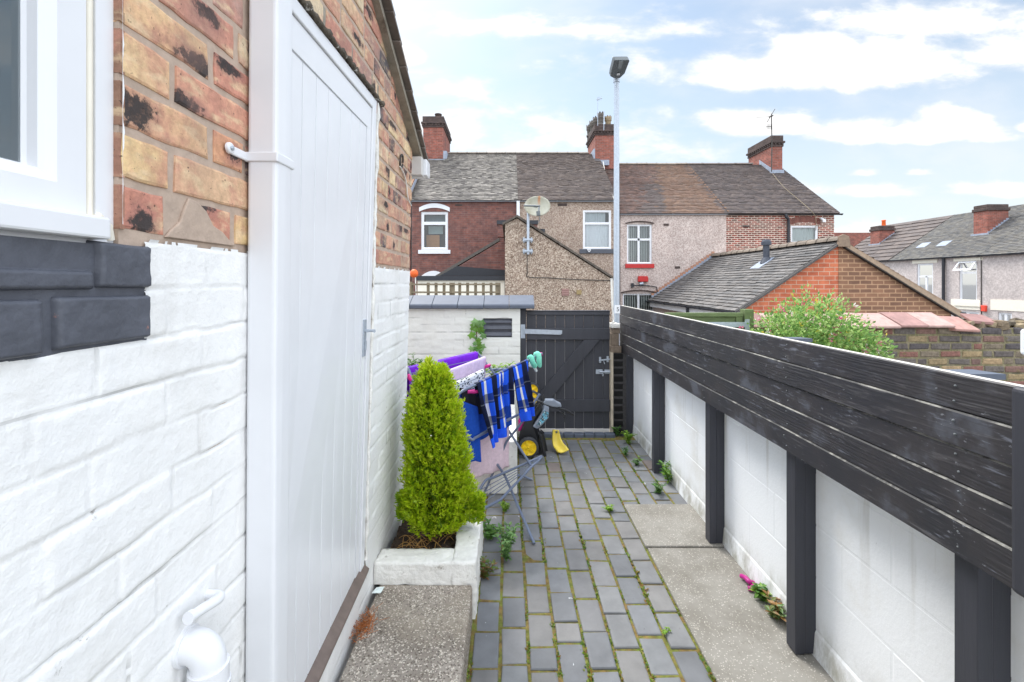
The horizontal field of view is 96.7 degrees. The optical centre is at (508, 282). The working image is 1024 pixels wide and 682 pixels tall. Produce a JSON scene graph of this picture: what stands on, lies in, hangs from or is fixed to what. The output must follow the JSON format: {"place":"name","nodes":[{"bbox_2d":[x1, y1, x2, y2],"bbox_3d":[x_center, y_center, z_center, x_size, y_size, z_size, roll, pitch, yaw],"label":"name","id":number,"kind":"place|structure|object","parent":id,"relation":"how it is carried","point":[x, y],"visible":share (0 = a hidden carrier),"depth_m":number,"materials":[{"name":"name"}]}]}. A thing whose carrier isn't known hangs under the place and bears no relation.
{"place":"outdoors","nodes":[
{"label":"outdoors","id":0,"kind":"place"},
{"bbox_2d":[410,269,417,294],"bbox_3d":[-1.287,0.117,6.200,0.116,0.598,0.116,0,0,0],"label":"orange ball","id":1,"kind":"object","parent":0,"point":[413,273],"visible":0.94,"depth_m":6.16,"materials":[{"name":"plastic"}]},
{"bbox_2d":[402,437,715,681],"bbox_3d":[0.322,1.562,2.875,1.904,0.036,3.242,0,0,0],"label":"path","id":2,"kind":"structure","parent":0,"point":[691,666],"depth_m":2.33,"materials":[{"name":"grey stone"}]},
{"bbox_2d":[339,585,471,681],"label":"concrete step","id":3,"kind":"object","parent":2,"relation":"on","point":[422,633],"visible":0.96,"depth_m":1.78,"materials":[{"name":"grey concrete"}]},
{"bbox_2d":[350,604,389,642],"bbox_3d":[-0.577,1.378,1.849,0.153,0.021,0.217,0,0,21],"label":"dead moss","id":4,"kind":"object","parent":3,"relation":"on","point":[366,623],"visible":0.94,"depth_m":1.84,"materials":[{"name":"brown plant"}]},
{"bbox_2d":[372,587,383,592],"bbox_3d":[-0.584,1.374,2.035,0.042,0.014,0.037,0,0,15],"label":"paper scrap","id":5,"kind":"object","parent":3,"relation":"on","point":[378,589],"visible":1,"depth_m":2.03,"materials":[{"name":"white paper"}]},
{"bbox_2d":[374,520,483,618],"bbox_3d":[-0.384,1.430,2.379,0.481,0.290,0.572,0,0,0],"label":"brick planter","id":6,"kind":"object","parent":2,"relation":"on","point":[407,557],"visible":0.78,"depth_m":2.13,"materials":[{"name":"paint"}]},
{"bbox_2d":[394,354,487,540],"bbox_3d":[-0.373,0.862,2.377,0.442,0.977,0.428,0,0,-43],"label":"conifer","id":7,"kind":"object","parent":6,"relation":"on","point":[438,493],"visible":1,"depth_m":2.29,"materials":[{"name":"green plant"}]},
{"bbox_2d":[404,404,516,493],"bbox_3d":[-0.443,1.357,3.915,1.014,0.387,1.170,0,0,0],"label":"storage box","id":8,"kind":"object","parent":2,"relation":"on","point":[512,454],"visible":0.2,"depth_m":3.33,"materials":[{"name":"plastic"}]},
{"bbox_2d":[407,354,424,365],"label":"bush","id":9,"kind":"object","parent":8,"relation":"in","point":[416,362],"visible":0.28,"depth_m":4.19,"materials":[{"name":"green plant"}]},
{"bbox_2d":[486,361,515,375],"bbox_3d":[-0.098,0.825,4.191,0.317,0.200,0.248,0,0,38],"label":"bush","id":10,"kind":"object","parent":8,"relation":"in","point":[501,366],"visible":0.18,"depth_m":4.20,"materials":[{"name":"green plant"}]},
{"bbox_2d":[407,351,542,544],"bbox_3d":[-0.092,1.037,3.145,0.849,1.034,1.006,0,0,26],"label":"clothes airer","id":11,"kind":"object","parent":2,"relation":"on","point":[534,462],"visible":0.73,"depth_m":3.07,"materials":[{"name":"grey metal"}]},
{"bbox_2d":[406,351,477,413],"bbox_3d":[-0.445,0.762,3.217,0.060,0.469,0.681,0,0,37],"label":"purple dress","id":12,"kind":"object","parent":11,"relation":"hanging from","point":[469,357],"visible":0.12,"depth_m":3.26,"materials":[{"name":"fabric"}]},
{"bbox_2d":[450,356,485,400],"bbox_3d":[-0.319,0.695,3.229,0.053,0.276,0.505,0,0,33],"label":"lilac towel","id":13,"kind":"object","parent":11,"relation":"hanging from","point":[467,369],"visible":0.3,"depth_m":3.26,"materials":[{"name":"fabric"}]},
{"bbox_2d":[454,369,483,392],"bbox_3d":[-0.322,0.707,3.050,0.035,0.173,0.500,0,0,33],"label":"patterned cloth","id":14,"kind":"object","parent":11,"relation":"on","point":[477,374],"visible":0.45,"depth_m":3.13,"materials":[{"name":"white fabric"}]},
{"bbox_2d":[459,388,482,413],"bbox_3d":[-0.239,0.764,2.931,0.047,0.203,0.182,0,0,43],"label":"black shirt","id":15,"kind":"object","parent":11,"relation":"hanging from","point":[472,399],"visible":0.46,"depth_m":2.93,"materials":[{"name":"fabric"}]},
{"bbox_2d":[463,401,480,461],"bbox_3d":[-0.237,0.937,2.876,0.142,0.405,0.056,0,0,-40],"label":"blue shirt","id":16,"kind":"object","parent":11,"relation":"hanging from","point":[471,423],"visible":0.69,"depth_m":2.87,"materials":[{"name":"blue fabric"}]},
{"bbox_2d":[460,394,511,439],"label":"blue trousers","id":17,"kind":"object","parent":11,"relation":"hanging from","point":[483,427],"visible":0.04,"depth_m":3.07,"materials":[{"name":"blue fabric"}]},
{"bbox_2d":[466,427,508,477],"bbox_3d":[-0.147,1.150,3.164,0.053,0.389,0.443,0,0,43],"label":"pink towel","id":18,"kind":"object","parent":11,"relation":"hanging from","point":[491,458],"visible":0.45,"depth_m":3.17,"materials":[{"name":"pink fabric"}]},
{"bbox_2d":[474,359,534,447],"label":"plaid pyjamas","id":19,"kind":"object","parent":11,"relation":"hanging from","point":[496,393],"visible":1,"depth_m":3.01,"materials":[{"name":"blue fabric"}]},
{"bbox_2d":[527,355,536,367],"bbox_3d":[0.172,0.569,3.294,0.064,0.102,0.070,0,0,45],"label":"sock","id":20,"kind":"object","parent":11,"relation":"hanging from","point":[533,363],"visible":0.98,"depth_m":3.27,"materials":[{"name":"green fabric"}]},
{"bbox_2d":[533,351,541,367],"bbox_3d":[0.212,0.565,3.350,0.070,0.123,0.048,0,0,29],"label":"sock","id":21,"kind":"object","parent":11,"relation":"hanging from","point":[537,354],"visible":0.91,"depth_m":3.33,"materials":[{"name":"teal fabric"}]},
{"bbox_2d":[480,556,502,579],"bbox_3d":[-0.106,1.498,2.401,0.154,0.107,0.147,0,0,0],"label":"weed","id":22,"kind":"object","parent":2,"relation":"on","point":[484,570],"visible":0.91,"depth_m":2.38,"materials":[{"name":"green plant"}]},
{"bbox_2d":[483,518,501,539],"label":"weed","id":23,"kind":"object","parent":2,"relation":"on","point":[489,531],"visible":0.85,"depth_m":2.76,"materials":[{"name":"green plant"}]},
{"bbox_2d":[497,501,510,511],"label":"weed","id":24,"kind":"object","parent":2,"relation":"on","point":[506,506],"visible":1,"depth_m":3.09,"materials":[{"name":"green plant"}]},
{"bbox_2d":[491,522,520,561],"bbox_3d":[-0.011,1.452,2.517,0.173,0.197,0.234,0,0,0],"label":"weed","id":25,"kind":"object","parent":2,"relation":"on","point":[507,542],"visible":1,"depth_m":2.53,"materials":[{"name":"green plant"}]},
{"bbox_2d":[518,382,573,457],"bbox_3d":[0.334,1.310,4.219,0.490,0.668,0.518,0,0,0],"label":"ride-on toy","id":26,"kind":"object","parent":2,"relation":"on","point":[532,440],"visible":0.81,"depth_m":4.07,"materials":[{"name":"black plastic"}]},
{"bbox_2d":[552,430,568,452],"bbox_3d":[0.463,1.446,4.135,0.089,0.183,0.180,0,0,-29],"label":"toy slide","id":27,"kind":"object","parent":2,"relation":"on","point":[559,446],"visible":1,"depth_m":4.17,"materials":[{"name":"yellow plastic"}]},
{"bbox_2d":[544,432,614,437],"bbox_3d":[0.606,1.548,4.600,0.932,0.064,0.080,0,0,0],"label":"gate step","id":28,"kind":"object","parent":2,"relation":"on","point":[585,434],"visible":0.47,"depth_m":4.56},
{"bbox_2d":[466,441,715,681],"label":"moss","id":29,"kind":"object","parent":2,"relation":"on","point":[590,671],"visible":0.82,"depth_m":2.23,"materials":[{"name":"green plant"}]},
{"bbox_2d":[602,504,613,511],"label":"weed","id":30,"kind":"object","parent":2,"relation":"on","point":[609,508],"visible":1,"depth_m":3.08,"materials":[{"name":"green plant"}]},
{"bbox_2d":[622,446,628,455],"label":"weed","id":31,"kind":"object","parent":2,"relation":"on","point":[626,451],"visible":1,"depth_m":4.08,"materials":[{"name":"green plant"}]},
{"bbox_2d":[621,430,637,443],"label":"weed","id":32,"kind":"object","parent":2,"relation":"on","point":[629,437],"visible":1,"depth_m":4.38,"materials":[{"name":"green plant"}]},
{"bbox_2d":[631,456,643,465],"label":"weed","id":33,"kind":"object","parent":2,"relation":"on","point":[636,462],"visible":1,"depth_m":3.85,"materials":[{"name":"green plant"}]},
{"bbox_2d":[651,479,665,493],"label":"weed","id":34,"kind":"object","parent":2,"relation":"on","point":[658,489],"visible":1,"depth_m":3.34,"materials":[{"name":"green plant"}]},
{"bbox_2d":[657,460,673,483],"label":"weed","id":35,"kind":"object","parent":2,"relation":"on","point":[666,473],"visible":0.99,"depth_m":3.54,"materials":[{"name":"green plant"}]},
{"bbox_2d":[661,627,671,634],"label":"weed","id":36,"kind":"object","parent":2,"relation":"on","point":[664,631],"visible":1,"depth_m":2.01,"materials":[{"name":"green plant"}]},
{"bbox_2d":[620,305,1023,681],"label":"board fence","id":37,"kind":"object","parent":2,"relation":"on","point":[935,454],"visible":0.98,"depth_m":1.47,"materials":[{"name":"black wood"}]},
{"bbox_2d":[539,428,628,436],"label":"ground","id":38,"kind":"structure","parent":0,"point":[583,430],"depth_m":4.86,"materials":[{"name":"concrete"}]},
{"bbox_2d":[0,0,429,681],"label":"brick house","id":39,"kind":"structure","parent":38,"relation":"on","point":[204,252],"depth_m":0.87,"materials":[{"name":"paint"}]},
{"bbox_2d":[0,0,114,242],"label":"window","id":40,"kind":"structure","parent":39,"relation":"in","point":[56,56],"depth_m":0.61,"materials":[{"name":"white plastic"}]},
{"bbox_2d":[287,0,376,681],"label":"door","id":41,"kind":"structure","parent":39,"relation":"in","point":[333,114],"depth_m":1.50,"materials":[{"name":"white plastic"}]},
{"bbox_2d":[409,179,417,281],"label":"terraced house","id":42,"kind":"structure","parent":38,"relation":"on","point":[414,181],"depth_m":18.21,"materials":[{"name":"red brick"}]},
{"bbox_2d":[409,282,500,294],"bbox_3d":[-1.112,0.920,5.210,2.042,1.860,0.060,0,0,0],"label":"trellis","id":43,"kind":"object","parent":38,"relation":"on","point":[452,291],"visible":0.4,"depth_m":5.20,"materials":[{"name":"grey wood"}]},
{"bbox_2d":[411,113,519,294],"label":"terraced house","id":44,"kind":"structure","parent":38,"relation":"on","point":[463,203],"depth_m":18.00,"materials":[{"name":"red brick"}]},
{"bbox_2d":[418,212,450,253],"bbox_3d":[-2.927,-2.054,18.410,1.268,1.825,0.980,0,0,0],"label":"window","id":45,"kind":"structure","parent":44,"relation":"in","point":[434,225],"depth_m":18.47,"materials":[{"name":"white plastic"}]},
{"bbox_2d":[406,295,533,436],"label":"garden wall","id":46,"kind":"structure","parent":38,"relation":"on","point":[439,326],"depth_m":4.57,"materials":[{"name":"paint"}]},
{"bbox_2d":[467,318,486,357],"bbox_3d":[-0.314,0.636,4.535,0.197,0.579,0.072,0,0,0],"label":"ivy","id":47,"kind":"object","parent":46,"relation":"attached to","point":[476,325],"visible":0.85,"depth_m":4.53,"materials":[{"name":"green plant"}]},
{"bbox_2d":[520,309,525,361],"bbox_3d":[0.150,0.903,4.690,0.061,1.295,0.080,0,0,0],"label":"gate post","id":48,"kind":"object","parent":38,"relation":"on","point":[522,340],"depth_m":4.65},
{"bbox_2d":[521,310,609,428],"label":"garden gate","id":49,"kind":"structure","parent":48,"relation":"attached to","point":[572,374],"depth_m":4.68,"materials":[{"name":"black wood"}]},
{"bbox_2d":[497,97,613,321],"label":"terraced house","id":50,"kind":"structure","parent":38,"relation":"on","point":[567,263],"depth_m":18.00,"materials":[{"name":"brown stone"}]},
{"bbox_2d":[523,196,549,253],"bbox_3d":[0.664,-1.617,12.657,0.792,1.632,0.648,0,0,33],"label":"satellite dish","id":51,"kind":"object","parent":50,"relation":"attached to","point":[537,206],"visible":1,"depth_m":12.80,"materials":[{"name":"metal"}]},
{"bbox_2d":[579,210,613,252],"bbox_3d":[3.500,-2.017,18.420,1.391,1.723,0.960,0,0,0],"label":"window","id":52,"kind":"structure","parent":50,"relation":"in","point":[596,223],"depth_m":18.12,"materials":[{"name":"white plastic"}]},
{"bbox_2d":[610,278,614,323],"bbox_3d":[1.070,0.187,4.690,0.035,0.465,0.100,0,0,0],"label":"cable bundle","id":53,"kind":"object","parent":50,"relation":"attached to","point":[611,279],"visible":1,"depth_m":4.69,"materials":[{"name":"white plastic"}]},
{"bbox_2d":[611,427,620,435],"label":"weed","id":54,"kind":"object","parent":38,"relation":"on","point":[617,431],"visible":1,"depth_m":4.60,"materials":[{"name":"green plant"}]},
{"bbox_2d":[610,322,625,434],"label":"gate pier","id":55,"kind":"structure","parent":38,"relation":"on","point":[619,387],"depth_m":4.64,"materials":[{"name":"brick"}]},
{"bbox_2d":[609,352,612,431],"bbox_3d":[1.055,1.130,4.670,0.024,0.839,0.080,0,0,0],"label":"door jamb","id":56,"kind":"object","parent":55,"relation":"attached to","point":[611,392],"depth_m":4.63,"materials":[{"name":"brown wood"}]},
{"bbox_2d":[609,56,628,344],"bbox_3d":[1.783,-0.868,7.468,0.263,5.436,0.569,0,0,0],"label":"street lamp","id":57,"kind":"object","parent":38,"relation":"on","point":[618,67],"visible":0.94,"depth_m":7.66,"materials":[{"name":"grey metal"}]},
{"bbox_2d":[605,162,727,323],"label":"terraced house","id":58,"kind":"structure","parent":38,"relation":"on","point":[672,220],"depth_m":18.00,"materials":[{"name":"white stone"}]},
{"bbox_2d":[623,294,652,310],"bbox_3d":[5.149,1.127,18.467,1.314,1.574,0.866,0,0,0],"label":"window","id":59,"kind":"structure","parent":58,"relation":"in","point":[638,301],"depth_m":18.18,"materials":[{"name":"white glass"}]},
{"bbox_2d":[625,224,653,267],"bbox_3d":[5.179,-1.479,18.415,1.130,1.797,0.970,0,0,0],"label":"window","id":60,"kind":"structure","parent":58,"relation":"in","point":[639,236],"depth_m":18.16,"materials":[{"name":"white plastic"}]},
{"bbox_2d":[646,109,965,317],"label":"terraced house","id":61,"kind":"structure","parent":38,"relation":"on","point":[782,242],"depth_m":14.35,"materials":[{"name":"grey tile"}]},
{"bbox_2d":[791,226,817,241],"bbox_3d":[11.701,-1.495,18.457,1.125,1.721,0.886,0,0,0],"label":"window","id":62,"kind":"structure","parent":61,"relation":"in","point":[798,233],"depth_m":18.14,"materials":[{"name":"white plastic"}]},
{"bbox_2d":[738,284,897,358],"bbox_3d":[2.902,0.779,4.331,1.422,1.550,0.869,0,0,0],"label":"flowering bush","id":63,"kind":"object","parent":38,"relation":"on","point":[819,336],"visible":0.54,"depth_m":4.24,"materials":[{"name":"green plant"}]},
{"bbox_2d":[632,337,1023,681],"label":"block wall","id":64,"kind":"structure","parent":38,"relation":"on","point":[885,596],"depth_m":1.74,"materials":[{"name":"white paint"}]},
{"bbox_2d":[834,233,869,246],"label":"terraced house","id":65,"kind":"structure","parent":38,"relation":"on","point":[856,239],"depth_m":40.00,"materials":[{"name":"tile"}]},
{"bbox_2d":[754,312,1023,384],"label":"brick garden wall","id":66,"kind":"structure","parent":38,"relation":"on","point":[974,342],"depth_m":4.91,"materials":[{"name":"brick"}]},
{"bbox_2d":[854,215,952,268],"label":"terraced house","id":67,"kind":"structure","parent":38,"relation":"on","point":[883,243],"depth_m":30.49,"materials":[{"name":"tile"}]},
{"bbox_2d":[887,204,1023,318],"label":"terraced house","id":68,"kind":"structure","parent":38,"relation":"on","point":[943,261],"depth_m":24.78,"materials":[{"name":"tile"}]},
{"bbox_2d":[918,263,932,293],"bbox_3d":[24.068,-0.125,26.238,0.065,1.956,1.015,0,0,0],"label":"window","id":69,"kind":"structure","parent":68,"relation":"in","point":[925,271],"depth_m":26.21,"materials":[{"name":"white glass"}]},
{"bbox_2d":[954,262,980,306],"bbox_3d":[24.010,0.053,23.777,0.180,2.334,1.364,0,0,0],"label":"window","id":70,"kind":"structure","parent":68,"relation":"in","point":[968,278],"depth_m":23.82,"materials":[{"name":"white plastic"}]},
{"bbox_2d":[962,311,978,318],"bbox_3d":[24.068,2.061,23.816,0.065,1.116,1.175,0,0,0],"label":"window","id":71,"kind":"structure","parent":68,"relation":"in","point":[967,312],"depth_m":23.70,"materials":[{"name":"white plastic"}]},
{"bbox_2d":[977,224,1023,320],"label":"terraced house","id":72,"kind":"structure","parent":38,"relation":"on","point":[1003,278],"depth_m":22.14,"materials":[{"name":"tile"}]},
{"bbox_2d":[999,312,1011,320],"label":"window","id":73,"kind":"structure","parent":72,"relation":"in","point":[1002,316],"depth_m":22.02,"materials":[{"name":"white glass"}]},
{"bbox_2d":[1020,329,1023,354],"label":"white post","id":74,"kind":"object","parent":38,"relation":"on","point":[1022,341],"visible":1,"depth_m":2.01,"materials":[{"name":"plastic"}]},
{"bbox_2d":[392,0,1023,232],"label":"sky","id":75,"kind":"structure","parent":0,"point":[892,111],"materials":[{"name":"blue"}]},
{"bbox_2d":[664,309,753,330],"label":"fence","id":76,"kind":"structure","parent":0,"point":[743,317],"depth_m":4.71,"materials":[{"name":"green wood"}]},
{"bbox_2d":[624,504,833,681],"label":"pavement","id":77,"kind":"structure","parent":0,"point":[737,631],"depth_m":2.18,"materials":[{"name":"concrete"}]},
{"bbox_2d":[739,574,754,590],"bbox_3d":[1.227,1.525,2.321,0.062,0.037,0.113,0,0,0],"label":"plastic hook","id":78,"kind":"object","parent":77,"relation":"on","point":[746,579],"visible":0.77,"depth_m":2.31,"materials":[{"name":"pink plastic"}]},
{"bbox_2d":[749,582,771,602],"bbox_3d":[1.251,1.511,2.222,0.151,0.080,0.114,0,0,0],"label":"weed","id":79,"kind":"object","parent":77,"relation":"on","point":[757,588],"visible":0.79,"depth_m":2.21,"materials":[{"name":"green plant"}]},
{"bbox_2d":[761,589,785,620],"bbox_3d":[1.234,1.510,2.102,0.101,0.082,0.178,0,0,18],"label":"weed","id":80,"kind":"object","parent":77,"relation":"on","point":[775,609],"visible":1,"depth_m":2.09,"materials":[{"name":"green plant"}]}
]}

